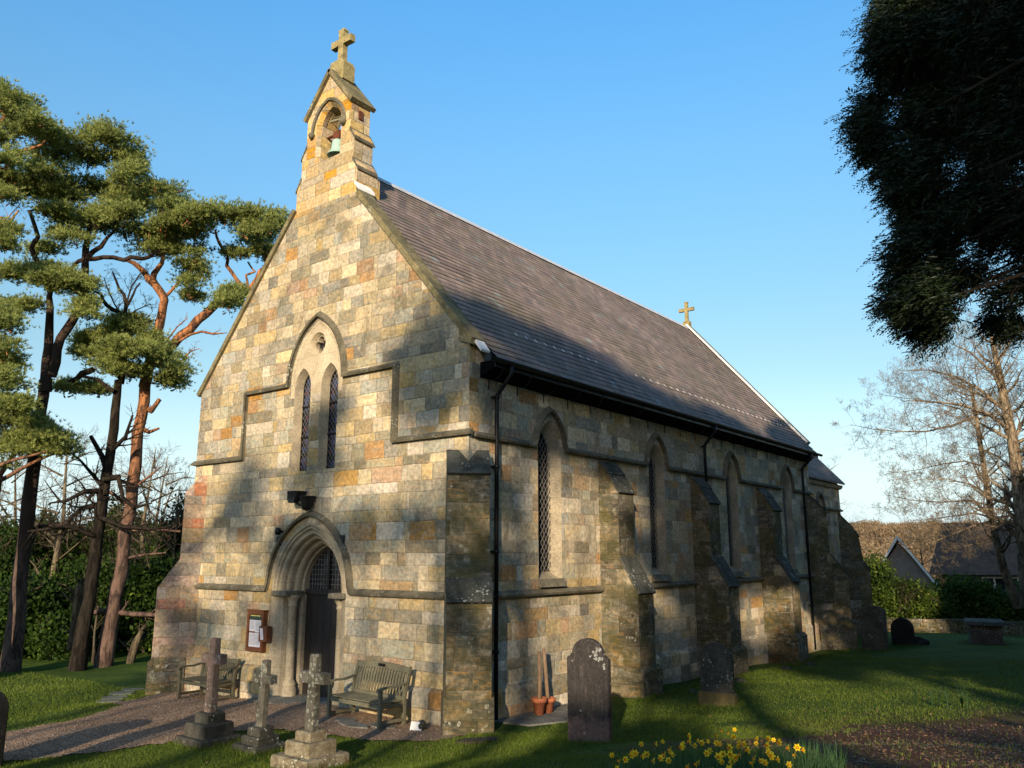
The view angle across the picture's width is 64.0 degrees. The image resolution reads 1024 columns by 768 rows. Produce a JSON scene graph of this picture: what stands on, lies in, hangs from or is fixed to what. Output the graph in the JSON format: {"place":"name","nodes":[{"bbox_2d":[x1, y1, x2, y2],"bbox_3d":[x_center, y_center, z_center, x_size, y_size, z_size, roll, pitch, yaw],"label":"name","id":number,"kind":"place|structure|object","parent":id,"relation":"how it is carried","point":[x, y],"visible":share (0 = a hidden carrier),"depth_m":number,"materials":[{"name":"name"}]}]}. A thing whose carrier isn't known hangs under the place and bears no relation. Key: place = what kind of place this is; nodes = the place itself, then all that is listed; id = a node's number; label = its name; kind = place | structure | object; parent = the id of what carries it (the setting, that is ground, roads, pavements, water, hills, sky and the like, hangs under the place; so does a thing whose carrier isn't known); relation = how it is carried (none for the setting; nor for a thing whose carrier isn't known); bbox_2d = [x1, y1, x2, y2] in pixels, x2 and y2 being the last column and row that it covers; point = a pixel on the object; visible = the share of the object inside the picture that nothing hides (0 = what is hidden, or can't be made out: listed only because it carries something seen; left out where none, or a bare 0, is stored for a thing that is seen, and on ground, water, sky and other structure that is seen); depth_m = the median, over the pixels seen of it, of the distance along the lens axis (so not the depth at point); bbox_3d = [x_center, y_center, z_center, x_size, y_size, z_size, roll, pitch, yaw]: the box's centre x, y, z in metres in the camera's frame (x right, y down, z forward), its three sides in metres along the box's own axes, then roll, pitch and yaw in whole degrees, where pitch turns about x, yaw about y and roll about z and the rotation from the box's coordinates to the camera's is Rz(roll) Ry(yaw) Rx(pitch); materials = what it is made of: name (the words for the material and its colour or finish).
{"place":"outdoors","nodes":[
{"label":"outdoors","id":0,"kind":"place"},
{"bbox_2d":[3,691,464,760],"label":"gravel path","id":1,"kind":"structure","parent":0,"point":[160,733],"depth_m":14.34,"materials":[{"name":"gravel"}]},
{"bbox_2d":[177,658,240,698],"bbox_3d":[-6.708,6.557,18.104,1.244,0.940,0.770,-8,-14,35],"label":"bench","id":2,"kind":"object","parent":1,"relation":"on","point":[227,680],"visible":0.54,"depth_m":18.11,"materials":[{"name":"brown wood"}]},
{"bbox_2d":[334,717,356,721],"bbox_3d":[-3.019,6.152,14.926,0.444,0.108,0.306,-9,-15,37],"label":"flat stone","id":3,"kind":"object","parent":1,"relation":"on","point":[345,719],"visible":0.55,"depth_m":14.92,"materials":[{"name":"stone"}]},
{"bbox_2d":[338,720,369,728],"bbox_3d":[-2.820,6.094,14.582,0.733,0.114,0.346,-9,-15,37],"label":"flat stone","id":4,"kind":"object","parent":1,"relation":"on","point":[349,724],"visible":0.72,"depth_m":14.55,"materials":[{"name":"stone"}]},
{"bbox_2d":[369,722,394,728],"bbox_3d":[-2.293,6.096,14.539,0.603,0.102,0.337,-9,-15,37],"label":"flat stone","id":5,"kind":"object","parent":1,"relation":"on","point":[384,726],"visible":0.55,"depth_m":14.51,"materials":[{"name":"stone"}]},
{"bbox_2d":[410,721,420,730],"bbox_3d":[-1.665,5.957,14.250,0.220,0.150,0.075,-5,-13,22],"label":"plaque","id":6,"kind":"object","parent":1,"relation":"on","point":[414,725],"visible":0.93,"depth_m":14.26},
{"bbox_2d":[4,518,1012,578],"bbox_3d":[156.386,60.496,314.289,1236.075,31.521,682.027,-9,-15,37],"label":"hill","id":7,"kind":"structure","parent":0,"point":[881,528],"depth_m":286.48,"materials":[{"name":"plant"}]},
{"bbox_2d":[0,632,1023,767],"bbox_3d":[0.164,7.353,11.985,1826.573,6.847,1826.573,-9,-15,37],"label":"ground","id":8,"kind":"structure","parent":0,"point":[940,646],"depth_m":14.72,"materials":[{"name":"plant"}]},
{"bbox_2d":[0,691,8,766],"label":"headstone","id":9,"kind":"object","parent":8,"relation":"on","point":[4,706],"visible":1,"depth_m":11.52,"materials":[{"name":"stone"}]},
{"bbox_2d":[0,508,58,589],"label":"shrub","id":10,"kind":"object","parent":8,"relation":"on","point":[8,555],"visible":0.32,"depth_m":33.92,"materials":[{"name":"green plant"}]},
{"bbox_2d":[0,561,72,658],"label":"shrub","id":11,"kind":"object","parent":8,"relation":"on","point":[32,595],"visible":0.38,"depth_m":28.32,"materials":[{"name":"green plant"}]},
{"bbox_2d":[0,454,73,568],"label":"bare tree","id":12,"kind":"object","parent":8,"relation":"on","point":[5,492],"visible":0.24,"depth_m":35.70,"materials":[{"name":"brown plant"}]},
{"bbox_2d":[0,75,77,466],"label":"pine tree","id":13,"kind":"object","parent":8,"relation":"on","point":[21,113],"visible":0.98,"depth_m":24.60,"materials":[{"name":"green plant"}]},
{"bbox_2d":[0,373,87,493],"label":"pine tree","id":14,"kind":"object","parent":8,"relation":"on","point":[37,431],"visible":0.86,"depth_m":24.25,"materials":[{"name":"green plant"}]},
{"bbox_2d":[8,504,89,582],"bbox_3d":[-20.039,8.646,36.854,6.448,6.508,6.213,6,-13,-28],"label":"shrub","id":15,"kind":"object","parent":8,"relation":"on","point":[49,553],"visible":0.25,"depth_m":35.36,"materials":[{"name":"green plant"}]},
{"bbox_2d":[1,570,103,655],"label":"shrub","id":16,"kind":"object","parent":8,"relation":"on","point":[58,591],"visible":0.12,"depth_m":29.32,"materials":[{"name":"green plant"}]},
{"bbox_2d":[23,603,100,661],"bbox_3d":[-15.370,8.544,27.916,3.160,2.324,2.605,-9,-15,37],"label":"shrub","id":17,"kind":"object","parent":8,"relation":"on","point":[54,640],"visible":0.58,"depth_m":27.39,"materials":[{"name":"green plant"}]},
{"bbox_2d":[56,572,85,649],"bbox_3d":[-14.434,7.418,26.878,1.174,2.498,0.771,8,-14,-33],"label":"sapling","id":18,"kind":"object","parent":8,"relation":"on","point":[77,599],"visible":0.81,"depth_m":26.78,"materials":[{"name":"brown plant"}]},
{"bbox_2d":[0,425,148,578],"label":"bare tree","id":19,"kind":"object","parent":8,"relation":"on","point":[56,557],"visible":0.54,"depth_m":32.42,"materials":[{"name":"brown plant"}]},
{"bbox_2d":[0,109,160,672],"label":"pine tree","id":20,"kind":"object","parent":8,"relation":"on","point":[120,201],"visible":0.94,"depth_m":26.27,"materials":[{"name":"green plant"}]},
{"bbox_2d":[34,542,138,650],"bbox_3d":[-16.046,8.159,30.822,4.538,4.638,4.169,-9,-15,37],"label":"shrub","id":21,"kind":"object","parent":8,"relation":"on","point":[105,575],"visible":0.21,"depth_m":30.61,"materials":[{"name":"green plant"}]},
{"bbox_2d":[91,601,104,662],"bbox_3d":[-13.518,8.169,26.768,0.900,2.179,0.641,-9,-15,37],"label":"sapling","id":22,"kind":"object","parent":8,"relation":"on","point":[96,624],"visible":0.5,"depth_m":26.69,"materials":[{"name":"brown plant"}]},
{"bbox_2d":[37,462,166,551],"bbox_3d":[-18.869,7.609,38.352,6.058,8.599,7.669,1,-12,-6],"label":"bare tree","id":23,"kind":"object","parent":8,"relation":"on","point":[124,489],"visible":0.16,"depth_m":38.23,"materials":[{"name":"brown plant"}]},
{"bbox_2d":[56,489,155,636],"bbox_3d":[-18.148,8.333,36.942,6.057,7.119,6.750,-9,-15,37],"label":"shrub","id":24,"kind":"object","parent":8,"relation":"on","point":[106,544],"visible":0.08,"depth_m":36.37,"materials":[{"name":"green plant"}]},
{"bbox_2d":[11,255,202,670],"bbox_3d":[-12.806,2.346,26.459,5.617,13.498,3.988,-1,-12,5],"label":"pine tree","id":25,"kind":"object","parent":8,"relation":"on","point":[118,341],"visible":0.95,"depth_m":26.25,"materials":[{"name":"green plant"}]},
{"bbox_2d":[96,699,122,702],"bbox_3d":[-8.969,7.090,18.259,0.714,0.145,0.529,-21,-24,60],"label":"stepping stone","id":26,"kind":"object","parent":8,"relation":"on","point":[111,700],"visible":0.41,"depth_m":18.15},
{"bbox_2d":[101,695,127,699],"bbox_3d":[-9.188,7.261,18.902,0.717,0.121,0.538,-9,-15,37],"label":"stepping stone","id":27,"kind":"object","parent":8,"relation":"on","point":[116,697],"visible":0.47,"depth_m":18.87,"materials":[{"name":"stone"}]},
{"bbox_2d":[46,487,187,569],"bbox_3d":[-14.506,7.468,33.495,5.443,6.342,6.931,-9,-15,37],"label":"shrub","id":28,"kind":"object","parent":8,"relation":"on","point":[178,546],"visible":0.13,"depth_m":32.94,"materials":[{"name":"green plant"}]},
{"bbox_2d":[109,691,135,695],"bbox_3d":[-9.345,7.429,19.637,0.577,0.115,0.639,2,-12,-11],"label":"stepping stone","id":29,"kind":"object","parent":8,"relation":"on","point":[120,692],"visible":0.62,"depth_m":19.58,"materials":[{"name":"stone"}]},
{"bbox_2d":[60,439,189,556],"bbox_3d":[-15.220,6.447,34.018,6.873,8.814,7.028,-9,-15,37],"label":"bare tree","id":30,"kind":"object","parent":8,"relation":"on","point":[142,541],"visible":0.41,"depth_m":34.37,"materials":[{"name":"brown plant"}]},
{"bbox_2d":[92,554,166,650],"bbox_3d":[-14.369,8.389,30.989,4.705,3.962,3.718,-9,-15,37],"label":"shrub","id":31,"kind":"object","parent":8,"relation":"on","point":[120,636],"visible":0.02,"depth_m":30.30,"materials":[{"name":"green plant"}]},
{"bbox_2d":[116,617,148,663],"bbox_3d":[-12.298,8.395,26.450,0.752,1.629,1.216,-9,-15,37],"label":"sapling","id":32,"kind":"object","parent":8,"relation":"on","point":[134,648],"visible":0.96,"depth_m":26.53,"materials":[{"name":"brown plant"}]},
{"bbox_2d":[122,688,144,690],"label":"stepping stone","id":33,"kind":"object","parent":8,"relation":"on","point":[130,689],"visible":0.44,"depth_m":20.22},
{"bbox_2d":[100,538,179,653],"bbox_3d":[-12.894,7.696,30.184,5.043,5.142,3.584,5,-13,-24],"label":"shrub","id":34,"kind":"object","parent":8,"relation":"on","point":[142,583],"visible":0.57,"depth_m":29.32,"materials":[{"name":"green plant"}]},
{"bbox_2d":[106,486,186,570],"bbox_3d":[-13.262,7.241,32.654,4.967,6.535,5.392,2,-12,-10],"label":"bare tree","id":35,"kind":"object","parent":8,"relation":"on","point":[177,511],"visible":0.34,"depth_m":32.34,"materials":[{"name":"brown plant"}]},
{"bbox_2d":[113,451,194,541],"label":"bare tree","id":36,"kind":"object","parent":8,"relation":"on","point":[163,483],"visible":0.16,"depth_m":43.60,"materials":[{"name":"brown plant"}]},
{"bbox_2d":[73,173,289,667],"bbox_3d":[-10.853,0.861,27.309,7.051,17.040,4.871,2,-12,-7],"label":"pine tree","id":37,"kind":"object","parent":8,"relation":"on","point":[168,224],"visible":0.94,"depth_m":27.75,"materials":[{"name":"green plant"}]},
{"bbox_2d":[174,637,242,748],"bbox_3d":[-4.856,5.000,13.264,0.760,1.710,0.760,-9,-15,37],"label":"stone cross","id":38,"kind":"object","parent":8,"relation":"on","point":[210,725],"visible":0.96,"depth_m":13.10,"materials":[{"name":"grey stone"}]},
{"bbox_2d":[231,659,284,754],"bbox_3d":[-3.887,5.033,12.752,0.620,1.420,0.620,-9,-15,37],"label":"stone cross","id":39,"kind":"object","parent":8,"relation":"on","point":[261,734],"visible":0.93,"depth_m":12.64,"materials":[{"name":"stone"}]},
{"bbox_2d":[270,653,348,767],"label":"stone cross","id":40,"kind":"object","parent":8,"relation":"on","point":[311,743],"visible":1,"depth_m":11.44,"materials":[{"name":"stone"}]},
{"bbox_2d":[327,660,411,730],"bbox_3d":[-2.644,5.706,15.058,1.544,1.095,0.770,-10,-16,41],"label":"bench","id":41,"kind":"object","parent":8,"relation":"on","point":[380,697],"visible":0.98,"depth_m":15.10,"materials":[{"name":"brown wood"}]},
{"bbox_2d":[418,720,426,729],"bbox_3d":[-1.583,5.964,14.283,0.176,0.233,0.164,-9,-15,37],"label":"rock","id":42,"kind":"object","parent":8,"relation":"on","point":[422,725],"visible":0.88,"depth_m":14.24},
{"bbox_2d":[456,737,497,744],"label":"stone slab","id":43,"kind":"structure","parent":8,"relation":"on","point":[478,739],"depth_m":12.49,"materials":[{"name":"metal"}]},
{"bbox_2d":[145,28,872,734],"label":"church","id":44,"kind":"structure","parent":8,"relation":"on","point":[503,460],"depth_m":18.56,"materials":[{"name":"beige stone"}]},
{"bbox_2d":[245,609,268,651],"bbox_3d":[-5.667,5.460,18.170,0.660,0.880,0.130,-9,-15,37],"label":"notice board","id":45,"kind":"object","parent":44,"relation":"attached to","point":[256,618],"visible":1,"depth_m":18.14,"materials":[{"name":"wood"}]},
{"bbox_2d":[258,626,271,641],"bbox_3d":[-5.409,5.468,17.942,0.280,0.330,0.126,-9,-15,37],"label":"notice box","id":46,"kind":"object","parent":44,"relation":"attached to","point":[264,633],"visible":1,"depth_m":17.88,"materials":[{"name":"wood"}]},
{"bbox_2d":[275,528,282,534],"bbox_3d":[-5.167,3.272,18.183,0.150,0.170,0.205,-9,-15,37],"label":"security camera","id":47,"kind":"object","parent":44,"relation":"attached to","point":[278,531],"visible":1,"depth_m":18.11,"materials":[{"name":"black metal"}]},
{"bbox_2d":[290,369,310,471],"bbox_3d":[-4.693,0.812,18.595,0.570,2.355,0.220,-9,-15,37],"label":"lancet window","id":48,"kind":"structure","parent":44,"relation":"in","point":[299,452],"depth_m":18.72,"materials":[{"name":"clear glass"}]},
{"bbox_2d":[287,491,315,510],"bbox_3d":[-4.546,2.538,17.773,0.685,0.440,0.360,-9,-15,37],"label":"floodlight","id":49,"kind":"object","parent":44,"relation":"attached to","point":[296,497],"visible":1,"depth_m":17.70,"materials":[{"name":"black metal"}]},
{"bbox_2d":[302,594,336,697],"bbox_3d":[-3.987,5.846,17.622,1.493,2.620,0.045,-9,-15,37],"label":"door","id":50,"kind":"structure","parent":44,"relation":"in","point":[321,611],"depth_m":17.82,"materials":[{"name":"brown wood"}]},
{"bbox_2d":[317,363,337,469],"bbox_3d":[-3.956,0.696,18.039,0.570,2.355,0.220,-9,-15,37],"label":"lancet window","id":51,"kind":"structure","parent":44,"relation":"in","point":[329,385],"depth_m":18.16,"materials":[{"name":"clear glass"}]},
{"bbox_2d":[538,421,561,578],"bbox_3d":[0.699,2.425,17.267,0.240,3.335,0.840,-9,-15,37],"label":"lancet window","id":52,"kind":"structure","parent":44,"relation":"in","point":[549,452],"depth_m":17.42,"materials":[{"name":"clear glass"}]},
{"bbox_2d":[648,444,667,574],"bbox_3d":[3.622,3.197,20.983,0.240,3.335,0.840,-9,-15,37],"label":"lancet window","id":53,"kind":"structure","parent":44,"relation":"in","point":[657,513],"depth_m":21.15,"materials":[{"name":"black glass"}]},
{"bbox_2d":[726,461,741,570],"bbox_3d":[6.551,3.971,24.706,0.240,3.335,0.840,-9,-15,37],"label":"lancet window","id":54,"kind":"structure","parent":44,"relation":"in","point":[731,482],"depth_m":24.89,"materials":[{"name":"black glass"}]},
{"bbox_2d":[783,473,795,568],"bbox_3d":[9.485,4.746,28.437,0.240,3.335,0.840,-9,-15,37],"label":"lancet window","id":55,"kind":"structure","parent":44,"relation":"in","point":[787,501],"depth_m":28.63,"materials":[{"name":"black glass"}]},
{"bbox_2d":[27,653,1023,767],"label":"leaf litter","id":56,"kind":"object","parent":8,"relation":"on","point":[964,746],"visible":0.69,"depth_m":9.69,"materials":[{"name":"plant"}]},
{"bbox_2d":[494,703,567,725],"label":"stone slab","id":57,"kind":"structure","parent":8,"relation":"on","point":[530,719],"depth_m":14.85,"materials":[{"name":"stone"}]},
{"bbox_2d":[531,696,546,714],"bbox_3d":[0.511,6.035,15.363,0.310,0.300,0.310,-9,-15,37],"label":"plant pot","id":58,"kind":"object","parent":57,"relation":"on","point":[539,706],"visible":0.99,"depth_m":15.27,"materials":[{"name":"ceramic"}]},
{"bbox_2d":[537,651,541,698],"bbox_3d":[0.517,5.595,15.501,0.079,1.027,0.169,-2,-12,8],"label":"wooden stake","id":59,"kind":"object","parent":58,"relation":"in","point":[539,674],"visible":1,"depth_m":15.51,"materials":[{"name":"brown wood"}]},
{"bbox_2d":[544,696,555,712],"bbox_3d":[0.697,6.120,15.625,0.279,0.270,0.279,-9,-15,37],"label":"plant pot","id":60,"kind":"object","parent":57,"relation":"on","point":[549,705],"visible":0.68,"depth_m":15.54,"materials":[{"name":"ceramic"}]},
{"bbox_2d":[542,648,549,698],"bbox_3d":[0.659,5.642,15.755,0.174,1.067,0.078,-9,-15,37],"label":"wooden stake","id":61,"kind":"object","parent":60,"relation":"in","point":[545,673],"visible":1,"depth_m":15.75,"materials":[{"name":"brown wood"}]},
{"bbox_2d":[567,638,612,742],"bbox_3d":[1.143,4.675,12.132,0.710,1.752,0.100,-8,-14,35],"label":"headstone","id":62,"kind":"object","parent":8,"relation":"on","point":[589,698],"visible":0.94,"depth_m":12.11,"materials":[{"name":"stone"}]},
{"bbox_2d":[630,749,638,767],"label":"daffodil","id":63,"kind":"object","parent":8,"relation":"on","point":[635,753],"visible":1,"depth_m":5.86,"materials":[{"name":"yellow plant"}]},
{"bbox_2d":[644,751,650,764],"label":"daffodil","id":64,"kind":"object","parent":8,"relation":"on","point":[646,753],"visible":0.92,"depth_m":6.35,"materials":[{"name":"yellow plant"}]},
{"bbox_2d":[679,743,689,766],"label":"daffodil","id":65,"kind":"object","parent":8,"relation":"on","point":[681,746],"visible":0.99,"depth_m":5.84,"materials":[{"name":"yellow plant"}]},
{"bbox_2d":[687,739,702,766],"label":"daffodil","id":66,"kind":"object","parent":8,"relation":"on","point":[689,741],"visible":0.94,"depth_m":6.04,"materials":[{"name":"yellow plant"}]},
{"bbox_2d":[698,642,737,705],"bbox_3d":[4.003,5.804,16.004,0.740,1.473,0.180,-8,-14,34],"label":"headstone","id":67,"kind":"object","parent":8,"relation":"on","point":[716,670],"visible":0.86,"depth_m":15.97,"materials":[{"name":"stone"}]},
{"bbox_2d":[714,752,722,767],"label":"daffodil","id":68,"kind":"object","parent":8,"relation":"on","point":[718,756],"visible":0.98,"depth_m":5.40,"materials":[{"name":"yellow plant"}]},
{"bbox_2d":[590,734,847,767],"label":"daffodil leaves","id":69,"kind":"object","parent":8,"relation":"on","point":[830,762],"visible":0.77,"depth_m":6.12,"materials":[{"name":"plant"}]},
{"bbox_2d":[731,754,738,766],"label":"daffodil","id":70,"kind":"object","parent":8,"relation":"on","point":[735,757],"visible":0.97,"depth_m":5.48,"materials":[{"name":"yellow plant"}]},
{"bbox_2d":[734,678,746,681],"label":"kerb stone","id":71,"kind":"object","parent":8,"relation":"on","point":[739,679],"visible":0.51,"depth_m":19.82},
{"bbox_2d":[745,746,758,767],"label":"daffodil","id":72,"kind":"object","parent":8,"relation":"on","point":[748,750],"visible":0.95,"depth_m":5.42,"materials":[{"name":"yellow plant"}]},
{"bbox_2d":[768,752,775,766],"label":"daffodil","id":73,"kind":"object","parent":8,"relation":"on","point":[771,755],"visible":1,"depth_m":5.40,"materials":[{"name":"yellow plant"}]},
{"bbox_2d":[777,738,787,767],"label":"daffodil","id":74,"kind":"object","parent":8,"relation":"on","point":[779,742],"visible":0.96,"depth_m":5.71,"materials":[{"name":"yellow plant"}]},
{"bbox_2d":[793,744,801,765],"bbox_3d":[2.020,2.676,5.774,0.114,0.277,0.093,3,-12,-12],"label":"daffodil","id":75,"kind":"object","parent":8,"relation":"on","point":[797,747],"visible":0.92,"depth_m":5.78,"materials":[{"name":"yellow plant"}]},
{"bbox_2d":[818,449,874,535],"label":"bare tree","id":76,"kind":"object","parent":8,"relation":"on","point":[840,491],"visible":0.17,"depth_m":60.15,"materials":[{"name":"brown plant"}]},
{"bbox_2d":[860,605,888,650],"bbox_3d":[12.637,8.661,28.604,0.860,1.800,0.232,-11,-16,42],"label":"headstone","id":77,"kind":"object","parent":8,"relation":"on","point":[873,624],"visible":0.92,"depth_m":28.56,"materials":[{"name":"stone"}]},
{"bbox_2d":[848,510,907,580],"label":"bare tree","id":78,"kind":"object","parent":8,"relation":"on","point":[870,538],"visible":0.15,"depth_m":55.74,"materials":[{"name":"brown plant"}]},
{"bbox_2d":[863,550,924,617],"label":"laurel bush","id":79,"kind":"object","parent":8,"relation":"on","point":[883,595],"visible":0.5,"depth_m":42.81,"materials":[{"name":"green plant"}]},
{"bbox_2d":[891,618,914,645],"bbox_3d":[14.586,9.335,30.591,0.780,1.176,0.200,-9,-15,37],"label":"headstone","id":80,"kind":"object","parent":8,"relation":"on","point":[902,631],"visible":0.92,"depth_m":30.52,"materials":[{"name":"stone"}]},
{"bbox_2d":[873,523,935,577],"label":"bare tree","id":81,"kind":"object","parent":8,"relation":"on","point":[927,559],"visible":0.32,"depth_m":68.43,"materials":[{"name":"brown plant"}]},
{"bbox_2d":[890,575,923,617],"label":"laurel bush","id":82,"kind":"object","parent":8,"relation":"on","point":[900,588],"visible":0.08,"depth_m":43.46,"materials":[{"name":"green plant"}]},
{"bbox_2d":[889,574,942,618],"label":"laurel bush","id":83,"kind":"object","parent":8,"relation":"on","point":[906,610],"visible":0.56,"depth_m":42.71,"materials":[{"name":"green plant"}]},
{"bbox_2d":[915,636,929,644],"bbox_3d":[15.189,9.609,30.427,0.577,0.463,0.437,-3,-12,15],"label":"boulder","id":84,"kind":"object","parent":8,"relation":"on","point":[921,641],"visible":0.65,"depth_m":30.28,"materials":[{"name":"stone"}]},
{"bbox_2d":[823,0,1023,364],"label":"cypress tree","id":85,"kind":"object","parent":8,"relation":"on","point":[949,76],"visible":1,"depth_m":12.20,"materials":[{"name":"green plant"}]},
{"bbox_2d":[830,363,1023,608],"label":"bare tree","id":86,"kind":"object","parent":8,"relation":"on","point":[1014,595],"visible":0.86,"depth_m":37.46,"materials":[{"name":"brown plant"}]},
{"bbox_2d":[927,688,933,708],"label":"daffodil shoots","id":87,"kind":"object","parent":8,"relation":"on","point":[931,697],"visible":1,"depth_m":13.98,"materials":[{"name":"green plant"}]},
{"bbox_2d":[907,582,968,618],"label":"laurel bush","id":88,"kind":"object","parent":8,"relation":"on","point":[947,610],"visible":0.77,"depth_m":41.86,"materials":[{"name":"green plant"}]},
{"bbox_2d":[942,687,948,708],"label":"daffodil shoots","id":89,"kind":"object","parent":8,"relation":"on","point":[946,696],"visible":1,"depth_m":13.85,"materials":[{"name":"green plant"}]},
{"bbox_2d":[881,522,1018,590],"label":"house","id":90,"kind":"structure","parent":8,"relation":"on","point":[912,565],"depth_m":59.94,"materials":[{"name":"tile"}]},
{"bbox_2d":[982,577,1018,590],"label":"window","id":91,"kind":"structure","parent":90,"relation":"in","point":[999,580],"depth_m":59.03,"materials":[{"name":"white glass"}]},
{"bbox_2d":[878,303,1023,574],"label":"bare tree","id":92,"kind":"object","parent":8,"relation":"on","point":[1004,405],"visible":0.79,"depth_m":36.03,"materials":[{"name":"brown plant"}]},
{"bbox_2d":[925,569,980,618],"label":"laurel bush","id":93,"kind":"object","parent":8,"relation":"on","point":[947,583],"visible":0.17,"depth_m":43.46,"materials":[{"name":"green plant"}]},
{"bbox_2d":[886,618,1023,635],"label":"stone wall","id":94,"kind":"structure","parent":8,"relation":"on","point":[1011,628],"depth_m":39.68,"materials":[{"name":"stone"}]},
{"bbox_2d":[924,510,985,543],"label":"bare tree","id":95,"kind":"object","parent":8,"relation":"on","point":[960,520],"visible":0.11,"depth_m":64.39,"materials":[{"name":"brown plant"}]},
{"bbox_2d":[956,685,963,707],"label":"daffodil shoots","id":96,"kind":"object","parent":8,"relation":"on","point":[961,698],"visible":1,"depth_m":13.85,"materials":[{"name":"green plant"}]},
{"bbox_2d":[962,686,967,708],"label":"daffodil shoots","id":97,"kind":"object","parent":8,"relation":"on","point":[966,698],"visible":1,"depth_m":13.60,"materials":[{"name":"green plant"}]},
{"bbox_2d":[941,342,1023,602],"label":"bare tree","id":98,"kind":"object","parent":8,"relation":"on","point":[1021,579],"visible":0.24,"depth_m":42.57,"materials":[{"name":"brown plant"}]},
{"bbox_2d":[949,572,1020,620],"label":"laurel bush","id":99,"kind":"object","parent":8,"relation":"on","point":[984,598],"visible":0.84,"depth_m":42.00,"materials":[{"name":"green plant"}]},
{"bbox_2d":[964,618,1006,645],"bbox_3d":[18.417,9.781,31.877,1.320,1.160,2.000,-6,-13,25],"label":"chest tomb","id":100,"kind":"object","parent":8,"relation":"on","point":[985,631],"visible":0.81,"depth_m":31.18,"materials":[{"name":"stone"}]},
{"bbox_2d":[985,590,1023,621],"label":"laurel bush","id":101,"kind":"object","parent":8,"relation":"on","point":[1019,613],"visible":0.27,"depth_m":41.80,"materials":[{"name":"green plant"}]},
{"bbox_2d":[0,0,1023,525],"label":"sky","id":102,"kind":"structure","parent":0,"point":[665,155],"materials":[{"name":"blue"}]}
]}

